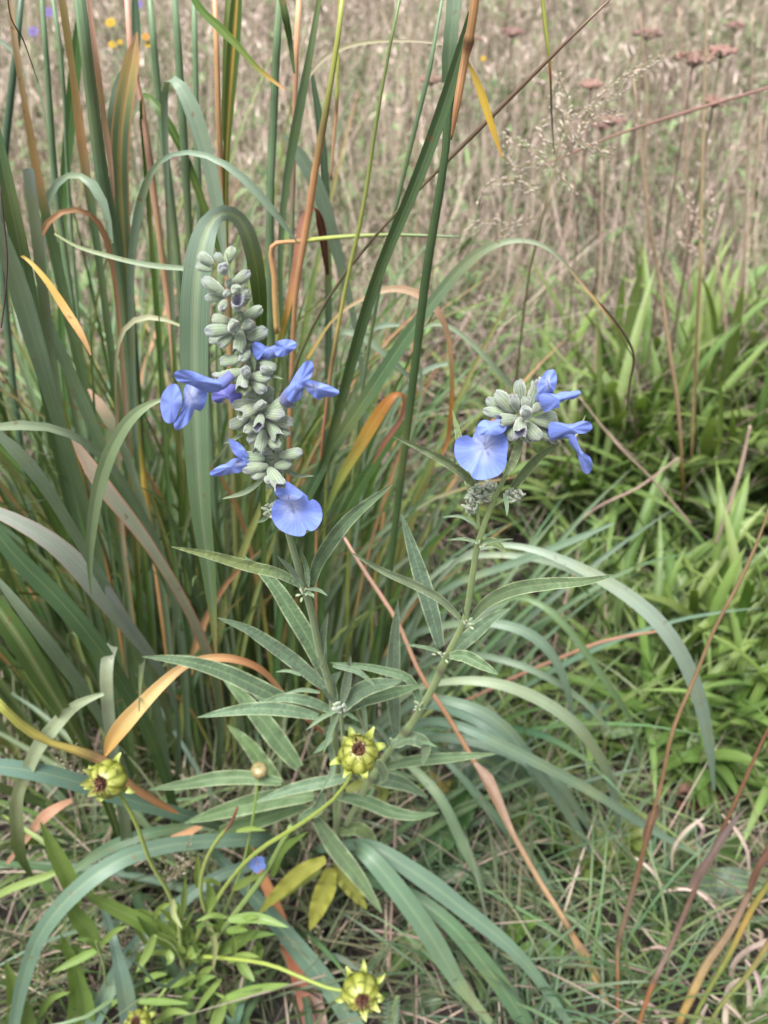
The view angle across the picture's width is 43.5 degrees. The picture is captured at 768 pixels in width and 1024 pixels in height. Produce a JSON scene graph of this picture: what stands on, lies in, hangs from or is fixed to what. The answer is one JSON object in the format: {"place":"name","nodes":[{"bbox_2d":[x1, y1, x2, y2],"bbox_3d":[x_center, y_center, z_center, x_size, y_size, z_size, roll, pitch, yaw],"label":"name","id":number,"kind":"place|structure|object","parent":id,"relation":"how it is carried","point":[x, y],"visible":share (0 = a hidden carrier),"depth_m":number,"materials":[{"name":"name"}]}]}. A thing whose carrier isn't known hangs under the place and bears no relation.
{"place":"outdoors","nodes":[
{"label":"outdoors","id":0,"kind":"place"},
{"bbox_2d":[0,0,767,1023],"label":"ground","id":1,"kind":"structure","parent":0,"point":[360,952],"depth_m":1.00,"materials":[{"name":"soil"}]},
{"bbox_2d":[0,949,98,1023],"bbox_3d":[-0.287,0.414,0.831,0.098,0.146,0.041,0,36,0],"label":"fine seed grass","id":2,"kind":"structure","parent":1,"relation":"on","point":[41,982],"depth_m":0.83,"materials":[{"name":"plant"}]},
{"bbox_2d":[28,26,77,244],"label":"violet flower","id":3,"kind":"object","parent":1,"relation":"on","point":[33,31],"visible":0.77,"depth_m":1.74,"materials":[{"name":"blue plant"}]},
{"bbox_2d":[0,902,111,1023],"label":"fine grass tuft","id":4,"kind":"object","parent":1,"relation":"on","point":[53,975],"visible":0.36,"depth_m":0.88,"materials":[{"name":"green plant"}]},
{"bbox_2d":[45,7,85,198],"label":"violet flower","id":5,"kind":"object","parent":1,"relation":"on","point":[48,10],"visible":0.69,"depth_m":1.73,"materials":[{"name":"blue plant"}]},
{"bbox_2d":[51,735,88,848],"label":"fine seed grass","id":6,"kind":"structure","parent":1,"relation":"on","point":[67,767],"depth_m":0.70,"materials":[{"name":"plant"}]},
{"bbox_2d":[74,903,172,959],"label":"fine seed grass","id":7,"kind":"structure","parent":1,"relation":"on","point":[103,935],"depth_m":0.83,"materials":[{"name":"plant"}]},
{"bbox_2d":[0,708,247,957],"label":"fine grass tuft","id":8,"kind":"object","parent":1,"relation":"on","point":[49,788],"visible":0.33,"depth_m":1.01,"materials":[{"name":"green plant"}]},
{"bbox_2d":[105,18,150,268],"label":"yellow daisy","id":9,"kind":"object","parent":1,"relation":"on","point":[110,22],"visible":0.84,"depth_m":1.48,"materials":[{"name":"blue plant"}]},
{"bbox_2d":[108,40,151,276],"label":"yellow daisy","id":10,"kind":"object","parent":1,"relation":"on","point":[111,44],"visible":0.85,"depth_m":1.57,"materials":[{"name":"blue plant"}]},
{"bbox_2d":[117,39,169,368],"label":"yellow daisy","id":11,"kind":"object","parent":1,"relation":"on","point":[120,41],"visible":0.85,"depth_m":1.55,"materials":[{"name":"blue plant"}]},
{"bbox_2d":[141,33,154,96],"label":"yellow daisy","id":12,"kind":"object","parent":1,"relation":"on","point":[145,36],"visible":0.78,"depth_m":1.47,"materials":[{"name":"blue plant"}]},
{"bbox_2d":[145,41,153,81],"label":"yellow daisy","id":13,"kind":"object","parent":1,"relation":"on","point":[148,44],"visible":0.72,"depth_m":1.47,"materials":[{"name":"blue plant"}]},
{"bbox_2d":[138,0,163,178],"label":"violet flower","id":14,"kind":"object","parent":1,"relation":"on","point":[140,3],"visible":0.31,"depth_m":1.77,"materials":[{"name":"blue plant"}]},
{"bbox_2d":[143,834,199,935],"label":"fine seed grass","id":15,"kind":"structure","parent":1,"relation":"on","point":[173,875],"depth_m":0.77,"materials":[{"name":"plant"}]},
{"bbox_2d":[5,726,386,1023],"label":"tickseed plant","id":16,"kind":"object","parent":1,"relation":"on","point":[358,754],"visible":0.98,"depth_m":0.77,"materials":[{"name":"green plant"}]},
{"bbox_2d":[248,856,265,872],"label":"blue flower","id":17,"kind":"object","parent":16,"relation":"attached to","point":[260,865],"visible":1,"depth_m":0.71,"materials":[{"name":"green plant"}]},
{"bbox_2d":[0,10,506,711],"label":"tall grass clump","id":18,"kind":"object","parent":1,"relation":"on","point":[108,376],"visible":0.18,"depth_m":1.00,"materials":[{"name":"green plant"}]},
{"bbox_2d":[0,0,515,896],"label":"tall grass clump","id":19,"kind":"object","parent":1,"relation":"on","point":[38,660],"visible":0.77,"depth_m":0.67,"materials":[{"name":"green plant"}]},
{"bbox_2d":[0,185,7,327],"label":"dry stem","id":20,"kind":"object","parent":19,"relation":"hanging from","point":[6,277],"visible":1,"depth_m":0.43,"materials":[{"name":"plant"}]},
{"bbox_2d":[0,173,581,667],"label":"tall grass clump","id":21,"kind":"object","parent":1,"relation":"on","point":[172,453],"visible":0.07,"depth_m":1.14,"materials":[{"name":"green plant"}]},
{"bbox_2d":[281,925,345,1006],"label":"fine seed grass","id":22,"kind":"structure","parent":1,"relation":"on","point":[310,941],"depth_m":0.86,"materials":[{"name":"plant"}]},
{"bbox_2d":[0,0,633,778],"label":"tall grass clump","id":23,"kind":"object","parent":1,"relation":"on","point":[274,318],"visible":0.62,"depth_m":0.66,"materials":[{"name":"green plant"}]},
{"bbox_2d":[7,0,38,82],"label":"dry stem","id":24,"kind":"object","parent":23,"relation":"attached to","point":[21,37],"visible":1,"depth_m":0.41,"materials":[{"name":"plant"}]},
{"bbox_2d":[541,0,554,153],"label":"grass stem","id":25,"kind":"object","parent":23,"relation":"attached to","point":[544,20],"visible":0.99,"depth_m":0.55,"materials":[{"name":"plant"}]},
{"bbox_2d":[595,298,634,410],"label":"dry stem","id":26,"kind":"object","parent":23,"relation":"attached to","point":[631,348],"visible":0.84,"depth_m":0.64,"materials":[{"name":"plant"}]},
{"bbox_2d":[579,396,691,525],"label":"dry stem","id":27,"kind":"object","parent":23,"relation":"attached to","point":[638,465],"visible":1,"depth_m":0.96,"materials":[{"name":"plant"}]},
{"bbox_2d":[544,86,767,165],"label":"dry stem","id":28,"kind":"object","parent":23,"relation":"attached to","point":[684,112],"visible":0.92,"depth_m":0.82,"materials":[{"name":"plant"}]},
{"bbox_2d":[0,674,654,1023],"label":"arching grass clump","id":29,"kind":"object","parent":1,"relation":"on","point":[420,911],"visible":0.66,"depth_m":0.82,"materials":[{"name":"plant"}]},
{"bbox_2d":[142,246,617,929],"bbox_3d":[-0.031,0.168,0.642,0.200,0.770,0.278,-21,41,-26],"label":"blue sage plant","id":30,"kind":"object","parent":1,"relation":"on","point":[294,510],"visible":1,"depth_m":0.50,"materials":[{"name":"green plant"}]},
{"bbox_2d":[0,0,767,493],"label":"meadow grass tufts","id":31,"kind":"object","parent":1,"relation":"on","point":[474,176],"visible":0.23,"depth_m":2.48,"materials":[{"name":"beige plant"}]},
{"bbox_2d":[0,318,767,1023],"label":"grass tufts","id":32,"kind":"object","parent":1,"relation":"on","point":[356,908],"visible":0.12,"depth_m":0.96,"materials":[{"name":"green plant"}]},
{"bbox_2d":[0,0,767,603],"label":"meadow thatch","id":33,"kind":"object","parent":1,"relation":"on","point":[552,302],"visible":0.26,"depth_m":2.04,"materials":[{"name":"beige plant"}]},
{"bbox_2d":[409,19,419,289],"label":"dry stem","id":34,"kind":"object","parent":33,"relation":"on","point":[416,201],"visible":0.72,"depth_m":1.40,"materials":[{"name":"plant"}]},
{"bbox_2d":[639,13,650,277],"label":"dry stem","id":35,"kind":"object","parent":33,"relation":"on","point":[646,149],"visible":0.8,"depth_m":1.30,"materials":[{"name":"plant"}]},
{"bbox_2d":[0,0,767,449],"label":"straw stalks","id":36,"kind":"object","parent":1,"relation":"on","point":[518,72],"visible":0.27,"depth_m":2.25,"materials":[{"name":"beige plant"}]},
{"bbox_2d":[0,0,767,468],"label":"meadow weed leaves","id":37,"kind":"object","parent":1,"relation":"on","point":[760,270],"visible":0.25,"depth_m":2.30,"materials":[{"name":"beige plant"}]},
{"bbox_2d":[0,0,767,440],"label":"dark dead stems","id":38,"kind":"object","parent":1,"relation":"on","point":[502,112],"visible":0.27,"depth_m":2.24,"materials":[{"name":"brown plant"}]},
{"bbox_2d":[0,394,767,1023],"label":"ground herbs","id":39,"kind":"object","parent":1,"relation":"on","point":[724,852],"visible":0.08,"depth_m":0.99,"materials":[{"name":"green plant"}]},
{"bbox_2d":[0,295,767,1023],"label":"pale straws","id":40,"kind":"object","parent":1,"relation":"on","point":[670,821],"visible":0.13,"depth_m":0.96,"materials":[{"name":"plant"}]},
{"bbox_2d":[0,382,767,1023],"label":"dry thatch","id":41,"kind":"object","parent":1,"relation":"on","point":[200,764],"visible":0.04,"depth_m":0.98,"materials":[{"name":"plant"}]},
{"bbox_2d":[383,994,400,1023],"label":"feathery sprig","id":42,"kind":"object","parent":1,"relation":"on","point":[395,1005],"visible":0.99,"depth_m":0.81,"materials":[{"name":"green plant"}]},
{"bbox_2d":[383,928,444,1023],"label":"broadleaf seedling","id":43,"kind":"object","parent":1,"relation":"on","point":[395,958],"visible":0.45,"depth_m":0.91,"materials":[{"name":"green plant"}]},
{"bbox_2d":[420,74,441,414],"bbox_3d":[0.072,-0.393,1.567,0.039,0.593,0.031,0,36,0],"label":"dried yarrow","id":44,"kind":"object","parent":1,"relation":"on","point":[434,79],"visible":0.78,"depth_m":1.41,"materials":[{"name":"plant"}]},
{"bbox_2d":[427,770,454,794],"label":"yellowed seedling","id":45,"kind":"object","parent":1,"relation":"on","point":[444,787],"visible":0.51,"depth_m":1.03,"materials":[{"name":"yellow plant"}]},
{"bbox_2d":[466,56,485,363],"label":"yellow daisy","id":46,"kind":"object","parent":1,"relation":"on","point":[483,58],"visible":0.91,"depth_m":1.58,"materials":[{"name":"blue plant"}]},
{"bbox_2d":[470,35,483,233],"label":"dried yarrow","id":47,"kind":"object","parent":1,"relation":"on","point":[477,37],"visible":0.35,"depth_m":2.07,"materials":[{"name":"plant"}]},
{"bbox_2d":[265,828,689,1023],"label":"fine grass tuft","id":48,"kind":"object","parent":1,"relation":"on","point":[487,992],"visible":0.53,"depth_m":0.86,"materials":[{"name":"green plant"}]},
{"bbox_2d":[343,537,615,1021],"bbox_3d":[0.108,0.240,0.802,0.291,0.471,0.050,19,40,24],"label":"dry stem","id":49,"kind":"object","parent":1,"relation":"on","point":[488,781],"visible":0.88,"depth_m":0.80,"materials":[{"name":"plant"}]},
{"bbox_2d":[418,743,542,886],"bbox_3d":[0.095,0.297,0.984,0.106,0.109,0.150,18,40,23],"label":"broad leaf rosette","id":50,"kind":"object","parent":1,"relation":"on","point":[469,771],"visible":0.48,"depth_m":0.97,"materials":[{"name":"green plant"}]},
{"bbox_2d":[325,710,646,1023],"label":"fine grass tuft","id":51,"kind":"object","parent":1,"relation":"on","point":[479,856],"visible":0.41,"depth_m":0.96,"materials":[{"name":"green plant"}]},
{"bbox_2d":[364,598,645,830],"bbox_3d":[0.152,0.213,1.108,0.328,0.149,0.330,-10,37,-14],"label":"fine grass tuft","id":52,"kind":"object","parent":1,"relation":"on","point":[518,703],"visible":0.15,"depth_m":1.11,"materials":[{"name":"green plant"}]},
{"bbox_2d":[499,27,524,313],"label":"dried yarrow","id":53,"kind":"object","parent":1,"relation":"on","point":[513,32],"visible":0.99,"depth_m":1.66,"materials":[{"name":"plant"}]},
{"bbox_2d":[511,976,539,991],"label":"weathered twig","id":54,"kind":"object","parent":1,"relation":"on","point":[512,978],"visible":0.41,"depth_m":0.90,"materials":[{"name":"wood"}]},
{"bbox_2d":[483,915,572,962],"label":"broadleaf seedling","id":55,"kind":"object","parent":1,"relation":"on","point":[557,949],"visible":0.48,"depth_m":0.91,"materials":[{"name":"green plant"}]},
{"bbox_2d":[305,408,759,907],"bbox_3d":[0.148,0.077,0.957,0.445,0.548,0.451,20,41,26],"label":"arching grass clump","id":56,"kind":"object","parent":1,"relation":"on","point":[494,732],"visible":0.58,"depth_m":0.87,"materials":[{"name":"green plant"}]},
{"bbox_2d":[578,457,678,523],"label":"dry stem","id":57,"kind":"object","parent":56,"relation":"attached to","point":[628,492],"visible":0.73,"depth_m":1.06,"materials":[{"name":"plant"}]},
{"bbox_2d":[374,604,713,873],"bbox_3d":[0.161,0.232,1.024,0.365,0.216,0.321,0,36,0],"label":"fine grass tuft","id":58,"kind":"object","parent":1,"relation":"on","point":[577,743],"visible":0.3,"depth_m":1.04,"materials":[{"name":"green plant"}]},
{"bbox_2d":[465,630,656,700],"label":"dry stem","id":59,"kind":"object","parent":1,"relation":"on","point":[565,655],"visible":0.78,"depth_m":0.97,"materials":[{"name":"plant"}]},
{"bbox_2d":[438,483,684,677],"bbox_3d":[0.238,0.062,1.272,0.282,0.199,0.359,-26,43,-31],"label":"fine grass tuft","id":60,"kind":"object","parent":1,"relation":"on","point":[553,591],"visible":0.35,"depth_m":1.30,"materials":[{"name":"green plant"}]},
{"bbox_2d":[358,287,767,633],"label":"goldenrod clump","id":61,"kind":"object","parent":1,"relation":"on","point":[621,486],"visible":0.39,"depth_m":1.39,"materials":[{"name":"green plant"}]},
{"bbox_2d":[591,160,602,486],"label":"dry stem","id":62,"kind":"object","parent":61,"relation":"on","point":[601,238],"visible":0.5,"depth_m":1.29,"materials":[{"name":"plant"}]},
{"bbox_2d":[716,256,730,420],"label":"dry stem","id":63,"kind":"object","parent":61,"relation":"on","point":[723,305],"visible":0.32,"depth_m":1.33,"materials":[{"name":"plant"}]},
{"bbox_2d":[464,52,665,510],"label":"panicle grass","id":64,"kind":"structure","parent":1,"relation":"on","point":[556,170],"depth_m":0.70,"materials":[{"name":"plant"}]},
{"bbox_2d":[482,927,658,1023],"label":"fine grass tuft","id":65,"kind":"object","parent":1,"relation":"on","point":[555,986],"visible":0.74,"depth_m":0.86,"materials":[{"name":"green plant"}]},
{"bbox_2d":[565,78,602,356],"bbox_3d":[0.264,-0.290,1.396,0.033,0.629,0.031,7,37,10],"label":"dried yarrow","id":66,"kind":"object","parent":1,"relation":"on","point":[589,84],"visible":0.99,"depth_m":1.28,"materials":[{"name":"plant"}]},
{"bbox_2d":[506,801,663,888],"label":"leafy seedling","id":67,"kind":"object","parent":1,"relation":"on","point":[636,842],"visible":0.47,"depth_m":1.00,"materials":[{"name":"green plant"}]},
{"bbox_2d":[413,225,767,557],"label":"goldenrod clump","id":68,"kind":"object","parent":1,"relation":"on","point":[708,444],"visible":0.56,"depth_m":1.37,"materials":[{"name":"green plant"}]},
{"bbox_2d":[420,452,767,860],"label":"goldenrod clump","id":69,"kind":"object","parent":1,"relation":"on","point":[717,583],"visible":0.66,"depth_m":1.10,"materials":[{"name":"green plant"}]},
{"bbox_2d":[429,705,767,1022],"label":"fine grass tuft","id":70,"kind":"object","parent":1,"relation":"on","point":[616,860],"visible":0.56,"depth_m":0.96,"materials":[{"name":"green plant"}]},
{"bbox_2d":[587,122,609,281],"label":"dried yarrow","id":71,"kind":"object","parent":1,"relation":"on","point":[601,125],"visible":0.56,"depth_m":1.85,"materials":[{"name":"plant"}]},
{"bbox_2d":[589,114,627,346],"bbox_3d":[0.341,-0.371,1.585,0.043,0.537,0.041,0,36,0],"label":"dried yarrow","id":72,"kind":"object","parent":1,"relation":"on","point":[612,119],"visible":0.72,"depth_m":1.44,"materials":[{"name":"plant"}]},
{"bbox_2d":[582,702,636,737],"bbox_3d":[0.248,0.242,1.075,0.064,0.054,0.027,22,42,28],"label":"broad leaf rosette","id":73,"kind":"object","parent":1,"relation":"on","point":[589,715],"visible":0.53,"depth_m":1.07,"materials":[{"name":"green plant"}]},
{"bbox_2d":[452,803,767,1023],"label":"fine grass tuft","id":74,"kind":"object","parent":1,"relation":"on","point":[606,1017],"visible":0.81,"depth_m":0.88,"materials":[{"name":"green plant"}]},
{"bbox_2d":[453,453,767,689],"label":"leafy seedling","id":75,"kind":"object","parent":1,"relation":"on","point":[652,528],"visible":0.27,"depth_m":1.30,"materials":[{"name":"green plant"}]},
{"bbox_2d":[502,232,767,516],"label":"goldenrod clump","id":76,"kind":"object","parent":1,"relation":"on","point":[732,448],"visible":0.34,"depth_m":1.45,"materials":[{"name":"green plant"}]},
{"bbox_2d":[677,6,690,337],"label":"dry stem","id":77,"kind":"object","parent":76,"relation":"on","point":[686,180],"visible":0.7,"depth_m":1.32,"materials":[{"name":"plant"}]},
{"bbox_2d":[508,588,766,851],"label":"fine grass tuft","id":78,"kind":"object","parent":1,"relation":"on","point":[639,736],"visible":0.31,"depth_m":1.10,"materials":[{"name":"green plant"}]},
{"bbox_2d":[611,27,663,320],"bbox_3d":[0.373,-0.418,1.551,0.042,0.654,0.042,0,36,0],"label":"dried yarrow","id":79,"kind":"object","parent":1,"relation":"on","point":[648,32],"visible":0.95,"depth_m":1.41,"materials":[{"name":"plant"}]},
{"bbox_2d":[529,611,767,847],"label":"fine grass tuft","id":80,"kind":"object","parent":1,"relation":"on","point":[687,723],"visible":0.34,"depth_m":1.06,"materials":[{"name":"green plant"}]},
{"bbox_2d":[633,77,683,504],"bbox_3d":[0.381,-0.185,1.186,0.081,0.702,0.378,26,43,31],"label":"dry stem","id":81,"kind":"object","parent":1,"relation":"on","point":[665,325],"visible":0.89,"depth_m":1.03,"materials":[{"name":"plant"}]},
{"bbox_2d":[559,540,762,703],"bbox_3d":[0.352,0.141,1.180,0.307,0.186,0.197,-4,36,-5],"label":"leafy seedling","id":82,"kind":"object","parent":1,"relation":"on","point":[683,600],"visible":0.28,"depth_m":1.18,"materials":[{"name":"green plant"}]},
{"bbox_2d":[570,792,767,991],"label":"fine grass tuft","id":83,"kind":"object","parent":1,"relation":"on","point":[673,917],"visible":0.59,"depth_m":0.94,"materials":[{"name":"green plant"}]},
{"bbox_2d":[622,49,715,533],"bbox_3d":[0.341,-0.226,1.256,0.043,0.690,0.043,0,36,0],"label":"dried yarrow","id":84,"kind":"object","parent":1,"relation":"on","point":[694,57],"visible":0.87,"depth_m":1.11,"materials":[{"name":"plant"}]},
{"bbox_2d":[600,880,767,1023],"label":"fine grass tuft","id":85,"kind":"object","parent":1,"relation":"on","point":[758,1010],"visible":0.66,"depth_m":0.87,"materials":[{"name":"green plant"}]},
{"bbox_2d":[615,508,767,1023],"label":"dry stem","id":86,"kind":"object","parent":1,"relation":"on","point":[652,817],"visible":1,"depth_m":0.71,"materials":[{"name":"plant"}]},
{"bbox_2d":[666,94,725,387],"bbox_3d":[0.405,-0.258,1.358,0.031,0.621,0.036,15,39,19],"label":"dried yarrow","id":87,"kind":"object","parent":1,"relation":"on","point":[710,99],"visible":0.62,"depth_m":1.24,"materials":[{"name":"plant"}]},
{"bbox_2d":[676,190,717,451],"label":"panicle grass","id":88,"kind":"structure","parent":1,"relation":"on","point":[679,234],"depth_m":1.03,"materials":[{"name":"plant"}]},
{"bbox_2d":[627,686,767,819],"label":"leafy seedling","id":89,"kind":"object","parent":1,"relation":"on","point":[692,752],"visible":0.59,"depth_m":1.04,"materials":[{"name":"green plant"}]},
{"bbox_2d":[630,814,766,1023],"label":"dead grass tuft","id":90,"kind":"object","parent":1,"relation":"on","point":[735,961],"visible":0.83,"depth_m":0.86,"materials":[{"name":"plant"}]},
{"bbox_2d":[690,0,707,487],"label":"dry stem","id":91,"kind":"object","parent":1,"relation":"on","point":[700,246],"visible":0.66,"depth_m":1.11,"materials":[{"name":"plant"}]},
{"bbox_2d":[674,780,725,818],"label":"fallen leaf","id":92,"kind":"object","parent":1,"relation":"on","point":[685,787],"visible":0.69,"depth_m":1.05,"materials":[{"name":"plant"}]},
{"bbox_2d":[665,44,738,387],"bbox_3d":[0.403,-0.280,1.341,0.035,0.677,0.036,14,38,18],"label":"dried yarrow","id":93,"kind":"object","parent":1,"relation":"on","point":[725,50],"visible":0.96,"depth_m":1.17,"materials":[{"name":"plant"}]},
{"bbox_2d":[637,727,767,1023],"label":"dry stem","id":94,"kind":"object","parent":1,"relation":"on","point":[701,870],"visible":1,"depth_m":0.75,"materials":[{"name":"plant"}]},
{"bbox_2d":[674,843,767,1023],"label":"dry stem","id":95,"kind":"object","parent":1,"relation":"on","point":[717,948],"visible":0.99,"depth_m":0.78,"materials":[{"name":"plant"}]},
{"bbox_2d":[703,20,746,217],"bbox_3d":[0.694,-0.735,2.060,0.043,0.568,0.043,0,36,0],"label":"dried yarrow","id":96,"kind":"object","parent":1,"relation":"on","point":[731,24],"visible":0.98,"depth_m":1.92,"materials":[{"name":"plant"}]},
{"bbox_2d":[689,879,767,1023],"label":"dry stem","id":97,"kind":"object","parent":1,"relation":"on","point":[758,898],"visible":1,"depth_m":0.78,"materials":[{"name":"plant"}]},
{"bbox_2d":[695,867,767,902],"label":"broad leaf rosette","id":98,"kind":"object","parent":1,"relation":"on","point":[719,890],"visible":0.5,"depth_m":0.95,"materials":[{"name":"green plant"}]},
{"bbox_2d":[708,938,767,1023],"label":"dry stem","id":99,"kind":"object","parent":1,"relation":"on","point":[753,966],"visible":1,"depth_m":0.80,"materials":[{"name":"plant"}]},
{"bbox_2d":[741,13,752,339],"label":"dry stem","id":100,"kind":"object","parent":1,"relation":"on","point":[746,199],"visible":0.93,"depth_m":1.23,"materials":[{"name":"plant"}]},
{"bbox_2d":[734,115,762,309],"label":"dry stem","id":101,"kind":"object","parent":1,"relation":"on","point":[751,211],"visible":0.44,"depth_m":1.45,"materials":[{"name":"plant"}]},
{"bbox_2d":[0,0,767,259],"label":"seed head haze","id":102,"kind":"object","parent":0,"point":[394,60],"visible":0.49,"depth_m":2.45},
{"bbox_2d":[715,425,750,544],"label":"dry stem","id":103,"kind":"object","parent":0,"point":[736,482],"visible":0.96,"depth_m":1.09,"materials":[{"name":"plant"}]}
]}

